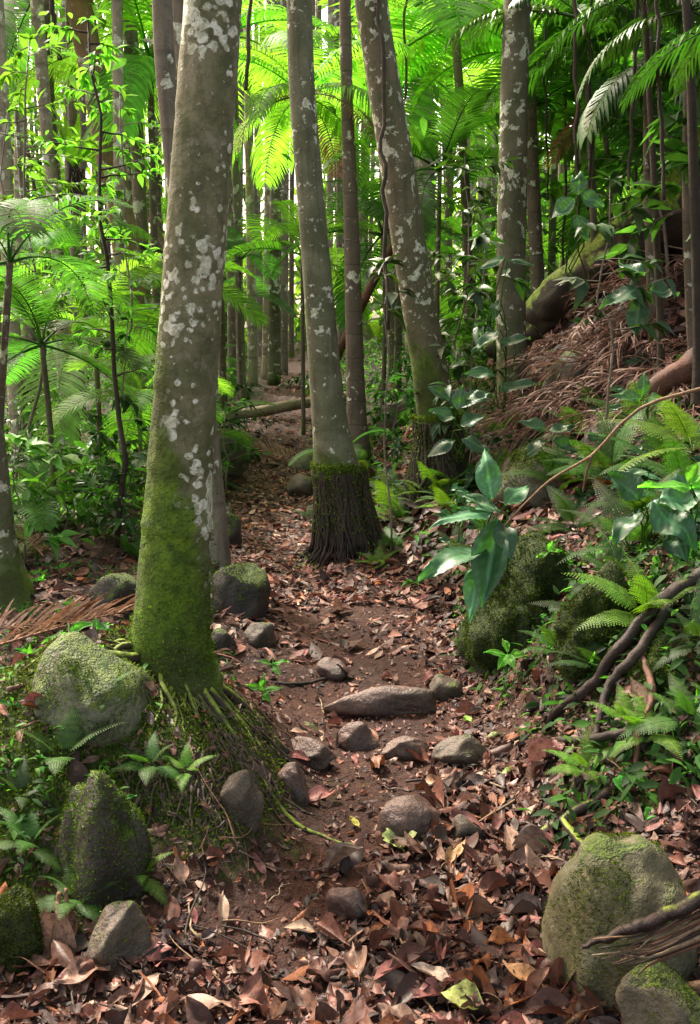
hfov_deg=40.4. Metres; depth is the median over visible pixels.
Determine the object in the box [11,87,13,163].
palm tree
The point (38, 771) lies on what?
seedling
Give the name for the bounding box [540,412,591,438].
dead palm frond
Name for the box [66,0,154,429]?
forest tree
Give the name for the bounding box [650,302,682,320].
dead palm frond
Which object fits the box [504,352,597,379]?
dead palm frond
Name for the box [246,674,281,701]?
broadleaf plant
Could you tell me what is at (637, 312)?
broadleaf plant
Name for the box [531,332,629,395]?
dead palm frond
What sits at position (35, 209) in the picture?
palm tree
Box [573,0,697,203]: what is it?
hanging leaf tree
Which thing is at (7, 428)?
shrub
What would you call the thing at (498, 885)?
leaf litter
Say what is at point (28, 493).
shrub
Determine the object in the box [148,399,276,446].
young palm
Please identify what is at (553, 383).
dead palm frond
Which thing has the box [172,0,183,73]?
forest tree
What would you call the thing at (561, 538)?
fern
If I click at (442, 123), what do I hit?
palm tree
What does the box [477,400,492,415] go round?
broadleaf plant
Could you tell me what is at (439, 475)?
fern
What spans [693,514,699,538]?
broadleaf plant
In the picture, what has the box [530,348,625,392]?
dead palm frond
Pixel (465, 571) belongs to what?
fern
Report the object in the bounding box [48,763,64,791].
seedling
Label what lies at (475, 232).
palm tree
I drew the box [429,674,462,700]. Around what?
rock
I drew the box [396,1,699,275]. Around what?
palm tree
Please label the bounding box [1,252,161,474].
palm tree
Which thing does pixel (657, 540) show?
broadleaf plant
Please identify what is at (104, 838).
rock
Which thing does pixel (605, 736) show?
fallen branch
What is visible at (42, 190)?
palm tree
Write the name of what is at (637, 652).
fallen branch
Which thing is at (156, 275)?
palm tree
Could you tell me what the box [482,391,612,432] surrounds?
dead palm frond
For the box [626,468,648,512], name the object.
broadleaf plant
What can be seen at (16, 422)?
shrub
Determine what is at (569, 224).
palm tree
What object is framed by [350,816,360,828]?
fallen leaf
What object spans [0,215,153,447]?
palm tree
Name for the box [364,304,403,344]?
palm tree
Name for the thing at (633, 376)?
dead palm frond
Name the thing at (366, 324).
palm tree
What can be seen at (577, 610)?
rock
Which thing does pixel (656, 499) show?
broadleaf plant
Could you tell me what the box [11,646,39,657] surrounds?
broadleaf plant
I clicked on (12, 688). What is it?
dead palm frond
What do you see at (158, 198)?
palm tree
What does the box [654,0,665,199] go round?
liana
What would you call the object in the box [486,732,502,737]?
fallen leaf
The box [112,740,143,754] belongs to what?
twig
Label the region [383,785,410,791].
twig
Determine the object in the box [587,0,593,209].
liana
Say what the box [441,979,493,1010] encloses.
fallen leaf
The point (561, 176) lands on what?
palm tree
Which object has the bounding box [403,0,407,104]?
liana
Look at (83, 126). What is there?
palm tree
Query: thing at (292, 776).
rock
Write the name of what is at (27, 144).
palm tree
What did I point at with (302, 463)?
rock
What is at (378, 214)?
palm tree
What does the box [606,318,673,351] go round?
dead palm frond
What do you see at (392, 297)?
sapling
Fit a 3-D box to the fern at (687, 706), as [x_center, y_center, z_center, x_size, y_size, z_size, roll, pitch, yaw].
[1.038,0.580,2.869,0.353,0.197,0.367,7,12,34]
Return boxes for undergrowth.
[4,217,605,549]
[10,341,457,471]
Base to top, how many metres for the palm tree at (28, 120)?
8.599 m
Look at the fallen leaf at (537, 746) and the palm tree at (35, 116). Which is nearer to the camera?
the fallen leaf at (537, 746)
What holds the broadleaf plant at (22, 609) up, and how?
on the ground
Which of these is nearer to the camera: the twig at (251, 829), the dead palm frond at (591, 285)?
the twig at (251, 829)
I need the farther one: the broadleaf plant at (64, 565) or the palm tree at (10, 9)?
the palm tree at (10, 9)
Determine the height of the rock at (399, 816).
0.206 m
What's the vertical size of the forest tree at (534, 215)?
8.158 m
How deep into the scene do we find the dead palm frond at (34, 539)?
6.14 m
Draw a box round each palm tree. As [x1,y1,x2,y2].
[0,0,26,463]
[0,109,38,311]
[0,195,134,422]
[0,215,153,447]
[0,265,151,523]
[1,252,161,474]
[4,0,141,191]
[4,3,65,396]
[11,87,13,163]
[13,0,281,354]
[13,19,36,341]
[14,0,32,388]
[26,111,29,192]
[29,99,36,293]
[29,177,64,364]
[30,0,73,440]
[32,36,111,367]
[32,49,39,199]
[43,353,235,499]
[55,109,62,214]
[57,0,362,406]
[59,5,64,164]
[62,0,69,269]
[65,0,85,419]
[70,248,269,372]
[79,95,89,379]
[87,245,113,265]
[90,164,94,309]
[95,169,114,326]
[97,1,111,334]
[112,0,129,428]
[113,239,298,318]
[124,57,132,205]
[139,0,148,230]
[145,133,262,218]
[149,2,162,297]
[158,108,162,224]
[218,344,248,376]
[224,277,227,351]
[224,297,246,325]
[226,175,236,387]
[226,200,387,434]
[226,226,290,408]
[232,30,421,190]
[232,81,246,401]
[238,23,243,234]
[242,0,257,386]
[243,105,262,355]
[254,0,258,195]
[258,0,262,232]
[259,0,553,401]
[261,0,270,379]
[267,0,282,385]
[269,179,496,405]
[281,0,289,374]
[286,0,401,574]
[289,131,294,356]
[305,0,314,348]
[315,0,320,145]
[315,0,321,99]
[316,0,604,372]
[320,15,325,205]
[321,155,380,208]
[322,86,551,316]
[327,0,333,277]
[334,0,345,356]
[336,62,344,364]
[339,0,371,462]
[353,22,368,341]
[361,104,369,317]
[363,120,374,338]
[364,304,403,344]
[365,117,371,270]
[376,216,558,327]
[379,165,381,256]
[387,6,394,374]
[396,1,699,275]
[405,70,417,356]
[416,0,435,293]
[436,210,460,253]
[439,42,444,184]
[440,118,456,318]
[441,0,675,305]
[443,55,452,365]
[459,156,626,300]
[464,0,697,223]
[467,62,474,255]
[476,13,487,322]
[486,9,501,247]
[490,7,497,328]
[526,13,535,295]
[529,0,699,174]
[536,0,699,258]
[539,133,669,266]
[543,0,697,345]
[558,90,570,267]
[574,91,597,249]
[576,0,699,388]
[618,0,699,114]
[628,52,642,191]
[682,0,699,419]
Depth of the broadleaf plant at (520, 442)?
6.93 m
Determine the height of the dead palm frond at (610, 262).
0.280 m
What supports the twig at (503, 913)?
on the leaf litter at (498, 885)
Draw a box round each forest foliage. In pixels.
[0,0,698,356]
[1,0,699,367]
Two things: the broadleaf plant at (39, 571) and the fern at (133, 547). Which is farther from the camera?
the fern at (133, 547)
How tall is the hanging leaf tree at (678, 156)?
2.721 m
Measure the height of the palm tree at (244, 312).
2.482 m
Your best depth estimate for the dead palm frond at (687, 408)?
5.75 m
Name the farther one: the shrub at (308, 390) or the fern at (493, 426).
the shrub at (308, 390)
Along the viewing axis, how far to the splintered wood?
1.94 m
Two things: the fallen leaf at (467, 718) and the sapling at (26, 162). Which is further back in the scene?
the sapling at (26, 162)
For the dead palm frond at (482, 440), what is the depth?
6.83 m
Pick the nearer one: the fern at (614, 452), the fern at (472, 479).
the fern at (614, 452)
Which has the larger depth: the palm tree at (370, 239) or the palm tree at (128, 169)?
the palm tree at (370, 239)
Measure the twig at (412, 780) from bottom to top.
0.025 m
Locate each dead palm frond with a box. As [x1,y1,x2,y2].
[0,592,135,645]
[0,595,120,634]
[6,648,244,691]
[15,525,48,556]
[16,534,58,554]
[104,506,142,528]
[251,438,299,460]
[451,361,535,386]
[461,419,546,465]
[466,397,527,436]
[468,418,558,463]
[469,392,547,424]
[474,395,586,441]
[481,384,542,409]
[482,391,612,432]
[488,390,536,407]
[493,379,593,438]
[493,413,534,452]
[497,341,569,367]
[503,314,616,371]
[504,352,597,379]
[507,362,624,417]
[507,404,579,446]
[509,370,548,397]
[511,372,559,431]
[512,405,602,446]
[516,360,554,377]
[518,369,645,419]
[526,332,595,351]
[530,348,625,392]
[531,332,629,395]
[537,324,623,380]
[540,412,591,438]
[541,374,563,418]
[544,319,626,382]
[544,406,596,447]
[546,397,616,437]
[547,365,583,406]
[548,326,649,364]
[548,372,650,401]
[551,394,647,454]
[556,358,669,403]
[558,322,674,362]
[560,264,645,308]
[560,382,593,433]
[563,280,630,323]
[564,420,677,469]
[566,303,611,348]
[571,272,645,311]
[572,327,653,372]
[572,345,622,397]
[573,286,642,320]
[575,390,614,413]
[577,372,657,440]
[580,298,651,368]
[583,324,645,380]
[584,312,625,332]
[586,252,682,286]
[587,305,628,334]
[589,354,656,394]
[590,403,645,429]
[592,377,637,419]
[594,294,680,344]
[602,266,673,291]
[606,264,683,313]
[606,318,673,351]
[610,266,683,301]
[610,275,645,292]
[613,344,684,385]
[615,343,686,393]
[627,386,689,430]
[630,341,668,377]
[632,394,690,444]
[635,324,686,356]
[637,265,677,290]
[644,313,674,350]
[645,360,691,403]
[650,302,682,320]
[650,400,696,432]
[661,255,682,281]
[678,404,699,436]
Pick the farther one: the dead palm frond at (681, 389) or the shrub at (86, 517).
the shrub at (86, 517)
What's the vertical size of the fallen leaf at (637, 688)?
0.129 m
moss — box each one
[0,625,290,891]
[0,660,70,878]
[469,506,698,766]
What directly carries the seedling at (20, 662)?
on the moss at (172, 727)
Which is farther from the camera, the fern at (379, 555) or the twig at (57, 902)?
the fern at (379, 555)
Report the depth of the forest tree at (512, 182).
7.56 m
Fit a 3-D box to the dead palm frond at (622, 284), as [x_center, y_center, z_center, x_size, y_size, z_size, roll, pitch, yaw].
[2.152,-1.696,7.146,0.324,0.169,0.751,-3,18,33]
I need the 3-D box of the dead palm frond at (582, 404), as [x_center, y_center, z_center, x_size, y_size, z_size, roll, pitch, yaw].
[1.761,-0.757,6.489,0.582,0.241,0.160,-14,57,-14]
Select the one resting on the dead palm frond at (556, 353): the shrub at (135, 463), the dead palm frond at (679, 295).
the dead palm frond at (679, 295)
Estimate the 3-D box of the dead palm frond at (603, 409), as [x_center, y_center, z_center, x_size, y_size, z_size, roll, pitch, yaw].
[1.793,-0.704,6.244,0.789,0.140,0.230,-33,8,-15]
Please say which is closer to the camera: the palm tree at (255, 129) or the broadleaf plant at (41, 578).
the broadleaf plant at (41, 578)
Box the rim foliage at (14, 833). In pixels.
[0,521,237,872]
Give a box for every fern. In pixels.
[0,753,52,807]
[0,805,65,875]
[2,706,123,775]
[12,497,65,544]
[14,513,46,562]
[29,108,127,212]
[36,861,115,922]
[45,475,95,502]
[76,493,140,526]
[83,657,135,707]
[105,730,188,784]
[107,447,148,478]
[111,522,141,557]
[135,851,173,905]
[168,742,216,788]
[220,444,240,490]
[294,504,312,519]
[299,552,312,563]
[353,544,403,567]
[364,524,417,553]
[369,465,398,497]
[369,469,404,501]
[375,479,409,518]
[376,398,411,426]
[376,498,414,522]
[384,482,431,500]
[395,460,464,502]
[413,468,473,501]
[416,475,464,501]
[416,481,468,509]
[416,486,464,509]
[419,524,469,558]
[431,636,458,659]
[433,505,495,561]
[437,502,496,524]
[455,560,470,574]
[458,408,485,432]
[459,402,529,437]
[459,472,475,486]
[467,452,502,467]
[479,413,542,442]
[481,445,511,464]
[491,449,504,464]
[502,444,596,485]
[516,611,558,652]
[518,486,612,540]
[526,578,581,628]
[527,530,574,545]
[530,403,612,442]
[541,408,657,496]
[542,641,627,670]
[542,728,612,782]
[551,383,617,421]
[555,478,659,565]
[565,556,699,630]
[569,404,699,475]
[571,529,660,592]
[576,381,677,427]
[581,465,687,512]
[582,683,657,725]
[595,393,699,482]
[608,692,689,760]
[617,426,694,488]
[617,671,699,739]
[638,472,699,524]
[650,579,699,673]
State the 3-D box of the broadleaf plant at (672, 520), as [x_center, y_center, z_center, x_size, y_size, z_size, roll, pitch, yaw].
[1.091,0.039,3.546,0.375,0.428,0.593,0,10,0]
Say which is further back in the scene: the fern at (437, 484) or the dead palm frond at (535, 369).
the dead palm frond at (535, 369)
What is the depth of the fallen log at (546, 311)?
7.91 m
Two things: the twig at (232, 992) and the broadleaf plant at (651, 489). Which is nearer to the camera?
the twig at (232, 992)
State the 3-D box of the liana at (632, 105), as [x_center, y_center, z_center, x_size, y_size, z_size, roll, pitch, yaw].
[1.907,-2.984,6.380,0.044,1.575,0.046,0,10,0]
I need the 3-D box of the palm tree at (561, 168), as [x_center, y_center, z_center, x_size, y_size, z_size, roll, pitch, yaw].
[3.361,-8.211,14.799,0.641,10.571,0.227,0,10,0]
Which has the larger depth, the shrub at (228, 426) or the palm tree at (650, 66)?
the shrub at (228, 426)
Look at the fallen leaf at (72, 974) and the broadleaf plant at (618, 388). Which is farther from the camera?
the broadleaf plant at (618, 388)
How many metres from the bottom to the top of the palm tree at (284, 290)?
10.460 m
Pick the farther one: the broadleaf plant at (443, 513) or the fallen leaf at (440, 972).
the broadleaf plant at (443, 513)
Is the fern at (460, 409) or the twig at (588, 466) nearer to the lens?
the twig at (588, 466)
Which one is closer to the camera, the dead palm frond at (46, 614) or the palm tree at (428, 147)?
the dead palm frond at (46, 614)
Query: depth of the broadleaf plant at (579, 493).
5.43 m
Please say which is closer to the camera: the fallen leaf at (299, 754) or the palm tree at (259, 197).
the fallen leaf at (299, 754)
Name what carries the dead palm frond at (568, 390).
on the dead palm frond at (600, 382)
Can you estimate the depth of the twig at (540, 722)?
3.39 m
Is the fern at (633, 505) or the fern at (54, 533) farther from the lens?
the fern at (54, 533)
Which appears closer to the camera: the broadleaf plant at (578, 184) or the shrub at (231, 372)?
the broadleaf plant at (578, 184)
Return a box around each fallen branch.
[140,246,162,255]
[266,677,328,685]
[540,787,612,832]
[545,567,699,724]
[555,816,582,846]
[557,726,634,744]
[593,602,672,733]
[633,655,656,763]
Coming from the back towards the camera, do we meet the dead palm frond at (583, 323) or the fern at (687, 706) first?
the dead palm frond at (583, 323)
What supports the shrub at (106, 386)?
on the ground
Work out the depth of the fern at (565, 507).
4.70 m
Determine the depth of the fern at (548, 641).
3.54 m
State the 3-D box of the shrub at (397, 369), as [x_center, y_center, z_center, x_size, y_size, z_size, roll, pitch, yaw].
[0.803,-2.033,11.751,1.295,1.433,1.199,0,10,0]
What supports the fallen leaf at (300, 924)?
on the ground
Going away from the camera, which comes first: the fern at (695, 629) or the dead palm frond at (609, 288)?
the fern at (695, 629)
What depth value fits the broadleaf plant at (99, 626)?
3.13 m
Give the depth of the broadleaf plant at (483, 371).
5.94 m
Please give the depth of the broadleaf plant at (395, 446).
8.23 m
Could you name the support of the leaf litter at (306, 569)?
on the ground
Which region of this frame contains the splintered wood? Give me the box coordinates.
[581,890,699,974]
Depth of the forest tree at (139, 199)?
13.79 m
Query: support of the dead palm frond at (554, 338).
on the dead palm frond at (533, 351)
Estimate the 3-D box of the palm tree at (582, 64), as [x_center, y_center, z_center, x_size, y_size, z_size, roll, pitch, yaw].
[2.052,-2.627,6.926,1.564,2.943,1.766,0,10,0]
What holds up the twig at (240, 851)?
on the leaf litter at (498, 885)
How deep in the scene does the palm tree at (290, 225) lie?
12.62 m
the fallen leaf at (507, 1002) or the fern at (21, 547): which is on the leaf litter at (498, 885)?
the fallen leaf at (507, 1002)
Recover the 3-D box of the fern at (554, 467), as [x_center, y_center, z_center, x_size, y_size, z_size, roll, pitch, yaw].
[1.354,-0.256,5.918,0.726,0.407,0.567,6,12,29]
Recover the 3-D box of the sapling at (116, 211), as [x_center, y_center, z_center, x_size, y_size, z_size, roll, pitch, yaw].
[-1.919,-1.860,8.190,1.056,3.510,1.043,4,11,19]
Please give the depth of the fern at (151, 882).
2.53 m
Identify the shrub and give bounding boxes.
[4,394,67,478]
[5,370,34,434]
[5,432,95,563]
[12,444,112,535]
[13,374,66,451]
[28,386,116,482]
[48,429,147,497]
[62,445,147,539]
[79,382,146,436]
[110,409,150,467]
[216,389,272,491]
[216,403,247,428]
[217,381,280,436]
[218,367,247,405]
[277,373,308,387]
[305,380,345,396]
[364,291,464,396]
[365,372,415,443]
[365,380,397,445]
[373,346,412,401]
[446,299,494,365]
[446,334,491,389]
[597,217,614,223]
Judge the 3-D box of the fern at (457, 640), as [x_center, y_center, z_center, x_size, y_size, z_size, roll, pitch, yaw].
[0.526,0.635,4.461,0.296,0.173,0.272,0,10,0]
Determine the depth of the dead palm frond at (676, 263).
6.82 m
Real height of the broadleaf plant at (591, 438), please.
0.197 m
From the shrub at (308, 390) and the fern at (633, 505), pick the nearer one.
the fern at (633, 505)
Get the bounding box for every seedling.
[0,672,14,685]
[1,747,9,764]
[14,660,33,669]
[15,809,29,823]
[30,757,50,777]
[36,754,49,773]
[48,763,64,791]
[78,731,96,750]
[99,760,108,771]
[401,574,419,587]
[414,530,437,543]
[554,717,576,724]
[555,688,571,698]
[562,735,582,752]
[641,624,661,639]
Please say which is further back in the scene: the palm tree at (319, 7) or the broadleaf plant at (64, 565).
the palm tree at (319, 7)
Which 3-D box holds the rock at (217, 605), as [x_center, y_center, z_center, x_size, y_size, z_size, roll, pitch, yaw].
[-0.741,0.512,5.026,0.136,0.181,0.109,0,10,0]
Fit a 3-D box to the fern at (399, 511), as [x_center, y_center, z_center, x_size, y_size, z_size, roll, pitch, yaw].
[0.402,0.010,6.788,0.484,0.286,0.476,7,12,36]
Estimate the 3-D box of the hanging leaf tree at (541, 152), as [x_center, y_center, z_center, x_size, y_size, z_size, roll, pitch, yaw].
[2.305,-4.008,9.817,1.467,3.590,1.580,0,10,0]
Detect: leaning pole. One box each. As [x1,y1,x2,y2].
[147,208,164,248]
[338,240,392,359]
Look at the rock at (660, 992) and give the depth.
2.01 m
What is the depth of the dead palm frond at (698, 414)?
5.38 m
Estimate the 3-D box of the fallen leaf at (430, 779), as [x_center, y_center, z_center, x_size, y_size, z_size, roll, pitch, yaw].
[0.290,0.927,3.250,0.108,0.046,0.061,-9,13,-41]
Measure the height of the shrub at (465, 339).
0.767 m
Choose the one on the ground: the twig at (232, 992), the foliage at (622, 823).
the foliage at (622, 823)
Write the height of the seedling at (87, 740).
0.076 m
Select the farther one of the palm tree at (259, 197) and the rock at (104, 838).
the palm tree at (259, 197)
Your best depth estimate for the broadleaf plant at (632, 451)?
5.13 m
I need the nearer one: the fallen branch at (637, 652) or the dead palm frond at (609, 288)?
the fallen branch at (637, 652)
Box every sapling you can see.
[0,34,114,510]
[0,108,60,480]
[12,17,164,547]
[78,84,162,440]
[91,314,149,535]
[360,255,419,550]
[400,227,531,489]
[406,146,519,435]
[438,173,576,319]
[553,167,675,475]
[574,49,698,298]
[640,0,664,372]
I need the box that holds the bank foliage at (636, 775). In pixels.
[369,266,699,860]
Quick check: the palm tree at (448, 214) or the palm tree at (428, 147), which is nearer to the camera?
the palm tree at (428, 147)
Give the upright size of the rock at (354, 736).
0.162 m
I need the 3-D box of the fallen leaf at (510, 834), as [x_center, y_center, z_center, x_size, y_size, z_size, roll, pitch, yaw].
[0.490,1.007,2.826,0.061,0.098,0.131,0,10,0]
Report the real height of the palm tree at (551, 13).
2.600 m
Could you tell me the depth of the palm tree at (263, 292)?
17.33 m
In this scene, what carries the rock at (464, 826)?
on the ground
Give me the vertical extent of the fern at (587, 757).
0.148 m
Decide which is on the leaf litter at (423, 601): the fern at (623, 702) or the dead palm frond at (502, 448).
the dead palm frond at (502, 448)
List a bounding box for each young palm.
[8,448,113,562]
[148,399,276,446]
[288,428,391,484]
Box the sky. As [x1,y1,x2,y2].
[8,0,574,322]
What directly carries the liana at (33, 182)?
hanging from the palm tree at (64, 234)
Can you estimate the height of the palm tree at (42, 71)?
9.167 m
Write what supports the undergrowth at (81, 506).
on the ground
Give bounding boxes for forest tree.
[0,396,36,611]
[25,0,351,887]
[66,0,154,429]
[123,0,151,318]
[152,0,230,569]
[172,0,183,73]
[354,0,501,530]
[491,0,530,412]
[527,0,543,292]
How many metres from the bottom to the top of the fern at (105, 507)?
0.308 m
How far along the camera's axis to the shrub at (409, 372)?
12.90 m
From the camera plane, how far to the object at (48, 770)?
2.72 m
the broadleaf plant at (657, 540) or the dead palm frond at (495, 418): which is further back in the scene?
the dead palm frond at (495, 418)
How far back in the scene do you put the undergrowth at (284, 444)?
13.46 m
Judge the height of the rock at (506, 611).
0.752 m
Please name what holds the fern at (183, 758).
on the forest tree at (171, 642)
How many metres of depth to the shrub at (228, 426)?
10.53 m
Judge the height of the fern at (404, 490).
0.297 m
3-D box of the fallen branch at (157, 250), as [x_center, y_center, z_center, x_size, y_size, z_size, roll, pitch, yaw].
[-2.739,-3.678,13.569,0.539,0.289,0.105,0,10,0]
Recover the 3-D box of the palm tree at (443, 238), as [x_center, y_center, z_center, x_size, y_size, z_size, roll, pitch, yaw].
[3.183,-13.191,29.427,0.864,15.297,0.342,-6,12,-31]
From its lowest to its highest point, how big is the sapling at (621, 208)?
1.877 m
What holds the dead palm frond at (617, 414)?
on the fern at (620, 414)
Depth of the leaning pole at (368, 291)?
10.81 m
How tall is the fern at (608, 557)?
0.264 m
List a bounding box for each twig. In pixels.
[49,891,61,949]
[64,888,69,920]
[71,947,83,1007]
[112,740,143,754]
[115,957,138,975]
[152,911,251,951]
[169,934,241,1000]
[185,846,205,948]
[188,903,199,938]
[190,745,238,847]
[221,925,273,951]
[222,823,295,838]
[222,918,278,923]
[239,850,336,870]
[253,700,296,740]
[257,726,347,781]
[268,883,292,901]
[361,879,402,944]
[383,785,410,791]
[405,766,486,782]
[406,971,435,1012]
[432,799,515,867]
[439,769,503,788]
[492,911,527,918]
[501,387,699,529]
[539,681,568,723]
[539,856,563,860]
[564,746,623,771]
[564,980,699,1023]
[582,456,593,491]
[635,782,699,808]
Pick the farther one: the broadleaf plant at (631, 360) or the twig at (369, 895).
the broadleaf plant at (631, 360)
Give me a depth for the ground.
3.40 m
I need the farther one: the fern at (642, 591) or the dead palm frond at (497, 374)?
the dead palm frond at (497, 374)
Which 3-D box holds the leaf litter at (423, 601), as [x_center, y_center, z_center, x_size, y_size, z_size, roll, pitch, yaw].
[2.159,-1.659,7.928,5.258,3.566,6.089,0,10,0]
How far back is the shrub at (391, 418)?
9.96 m
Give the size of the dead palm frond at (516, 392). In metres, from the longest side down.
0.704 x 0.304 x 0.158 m
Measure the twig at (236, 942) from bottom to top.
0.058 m
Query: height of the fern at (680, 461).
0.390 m
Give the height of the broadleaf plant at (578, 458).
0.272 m
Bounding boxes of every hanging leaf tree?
[534,0,642,265]
[549,0,675,188]
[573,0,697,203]
[594,1,699,263]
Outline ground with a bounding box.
[0,258,699,1023]
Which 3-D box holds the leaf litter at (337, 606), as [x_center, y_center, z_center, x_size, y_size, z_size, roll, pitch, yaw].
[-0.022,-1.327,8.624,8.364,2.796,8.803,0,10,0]
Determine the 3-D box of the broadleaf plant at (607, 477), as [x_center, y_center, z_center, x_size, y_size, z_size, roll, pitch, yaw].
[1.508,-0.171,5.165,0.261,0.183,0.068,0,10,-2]
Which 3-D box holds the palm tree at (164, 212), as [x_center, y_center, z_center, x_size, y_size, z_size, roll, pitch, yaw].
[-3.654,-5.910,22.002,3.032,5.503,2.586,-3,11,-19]
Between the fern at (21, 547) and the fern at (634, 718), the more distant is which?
the fern at (21, 547)
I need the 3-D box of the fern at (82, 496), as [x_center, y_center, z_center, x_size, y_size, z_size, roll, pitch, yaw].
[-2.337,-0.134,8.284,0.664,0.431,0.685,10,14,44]
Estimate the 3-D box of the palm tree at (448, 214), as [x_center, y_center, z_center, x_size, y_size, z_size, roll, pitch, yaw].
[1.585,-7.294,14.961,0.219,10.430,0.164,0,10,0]
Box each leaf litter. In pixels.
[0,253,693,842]
[0,457,699,1023]
[7,256,695,664]
[223,379,454,609]
[306,252,699,609]
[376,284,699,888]
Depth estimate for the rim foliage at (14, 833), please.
3.97 m
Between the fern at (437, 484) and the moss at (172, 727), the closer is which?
the moss at (172, 727)
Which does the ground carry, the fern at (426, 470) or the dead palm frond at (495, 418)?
the fern at (426, 470)
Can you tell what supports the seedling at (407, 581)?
on the ground
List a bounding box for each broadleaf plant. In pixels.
[0,696,23,710]
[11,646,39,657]
[19,606,37,615]
[29,568,47,575]
[31,574,45,583]
[35,562,51,566]
[41,621,92,643]
[50,562,67,571]
[56,598,78,606]
[93,618,112,633]
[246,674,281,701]
[259,657,288,673]
[377,476,403,498]
[389,436,401,469]
[418,449,528,621]
[426,385,492,469]
[434,503,459,526]
[438,521,478,545]
[450,256,539,421]
[451,483,471,506]
[457,505,487,527]
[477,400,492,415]
[485,639,524,669]
[500,432,533,449]
[517,417,578,466]
[532,540,561,557]
[550,171,604,284]
[560,496,586,509]
[567,454,596,486]
[569,317,589,324]
[569,485,601,499]
[577,464,606,502]
[580,297,603,315]
[580,307,605,322]
[589,433,599,455]
[590,404,613,417]
[599,263,679,336]
[603,466,646,480]
[607,470,699,562]
[609,403,641,437]
[610,372,669,428]
[610,385,627,414]
[610,443,654,470]
[610,472,662,510]
[612,773,633,796]
[616,445,645,480]
[622,351,656,364]
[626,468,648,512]
[634,488,659,514]
[637,462,699,521]
[643,488,699,520]
[644,806,656,820]
[647,498,662,549]
[666,428,699,464]
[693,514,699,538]
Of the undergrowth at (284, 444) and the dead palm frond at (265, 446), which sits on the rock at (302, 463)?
the dead palm frond at (265, 446)
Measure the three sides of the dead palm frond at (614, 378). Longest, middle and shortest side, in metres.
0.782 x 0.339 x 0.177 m
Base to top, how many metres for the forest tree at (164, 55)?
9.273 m
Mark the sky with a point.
(324, 14)
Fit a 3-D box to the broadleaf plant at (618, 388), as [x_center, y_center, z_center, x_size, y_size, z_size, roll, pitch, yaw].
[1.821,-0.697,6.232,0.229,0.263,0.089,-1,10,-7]
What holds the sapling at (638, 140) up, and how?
on the ground
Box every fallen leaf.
[16,913,77,978]
[57,956,113,984]
[173,857,188,887]
[218,892,228,933]
[281,919,317,934]
[288,750,310,759]
[304,721,321,732]
[308,785,337,801]
[343,942,366,981]
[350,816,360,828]
[382,828,416,851]
[411,962,449,981]
[417,774,449,789]
[441,839,465,866]
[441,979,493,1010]
[463,714,471,722]
[483,925,515,946]
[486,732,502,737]
[500,766,523,773]
[502,960,546,989]
[504,825,517,852]
[504,981,532,1005]
[523,737,563,766]
[525,844,549,870]
[630,677,652,709]
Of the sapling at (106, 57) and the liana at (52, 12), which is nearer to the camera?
the sapling at (106, 57)
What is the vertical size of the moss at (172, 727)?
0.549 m
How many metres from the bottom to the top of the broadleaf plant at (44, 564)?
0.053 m
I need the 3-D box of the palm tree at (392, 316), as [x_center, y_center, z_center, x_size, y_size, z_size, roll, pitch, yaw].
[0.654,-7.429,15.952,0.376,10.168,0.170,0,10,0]
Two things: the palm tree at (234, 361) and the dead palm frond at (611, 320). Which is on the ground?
the palm tree at (234, 361)
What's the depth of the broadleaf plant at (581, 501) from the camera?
5.37 m
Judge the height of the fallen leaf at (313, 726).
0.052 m
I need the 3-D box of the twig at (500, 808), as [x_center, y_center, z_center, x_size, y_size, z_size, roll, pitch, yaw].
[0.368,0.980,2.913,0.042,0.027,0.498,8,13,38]
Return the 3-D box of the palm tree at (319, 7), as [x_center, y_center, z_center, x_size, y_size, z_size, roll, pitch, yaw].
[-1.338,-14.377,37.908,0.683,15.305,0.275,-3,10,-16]
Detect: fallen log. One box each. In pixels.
[219,392,346,422]
[485,128,699,361]
[649,347,692,396]
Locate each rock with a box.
[0,883,45,978]
[30,631,157,747]
[55,769,153,913]
[86,899,151,970]
[88,572,136,613]
[210,593,221,616]
[211,561,270,619]
[211,628,237,654]
[218,428,250,475]
[220,769,263,833]
[225,501,234,513]
[227,512,241,546]
[243,436,261,462]
[243,622,275,648]
[277,762,309,805]
[287,473,312,495]
[288,449,312,470]
[291,736,334,770]
[316,657,348,681]
[322,685,436,717]
[326,887,367,920]
[335,721,379,751]
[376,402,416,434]
[377,794,439,841]
[381,736,427,760]
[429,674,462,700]
[431,734,488,766]
[451,814,483,840]
[455,530,571,673]
[495,444,576,510]
[537,348,591,418]
[540,830,697,1019]
[552,560,656,682]
[580,418,632,449]
[615,958,699,1023]
[623,626,699,698]
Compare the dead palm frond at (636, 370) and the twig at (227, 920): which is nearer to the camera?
the twig at (227, 920)
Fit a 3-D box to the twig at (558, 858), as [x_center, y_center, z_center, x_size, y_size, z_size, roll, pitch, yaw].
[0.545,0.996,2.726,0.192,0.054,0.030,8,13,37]
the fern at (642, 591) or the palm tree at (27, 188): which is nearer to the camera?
the fern at (642, 591)
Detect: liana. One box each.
[26,150,63,329]
[49,0,61,60]
[244,0,252,90]
[376,0,390,329]
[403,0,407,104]
[542,1,548,199]
[572,0,580,234]
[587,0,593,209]
[626,0,638,189]
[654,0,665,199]
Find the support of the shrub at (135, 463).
on the ground
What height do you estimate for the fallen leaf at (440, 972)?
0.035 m
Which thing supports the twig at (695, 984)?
on the leaf litter at (498, 885)

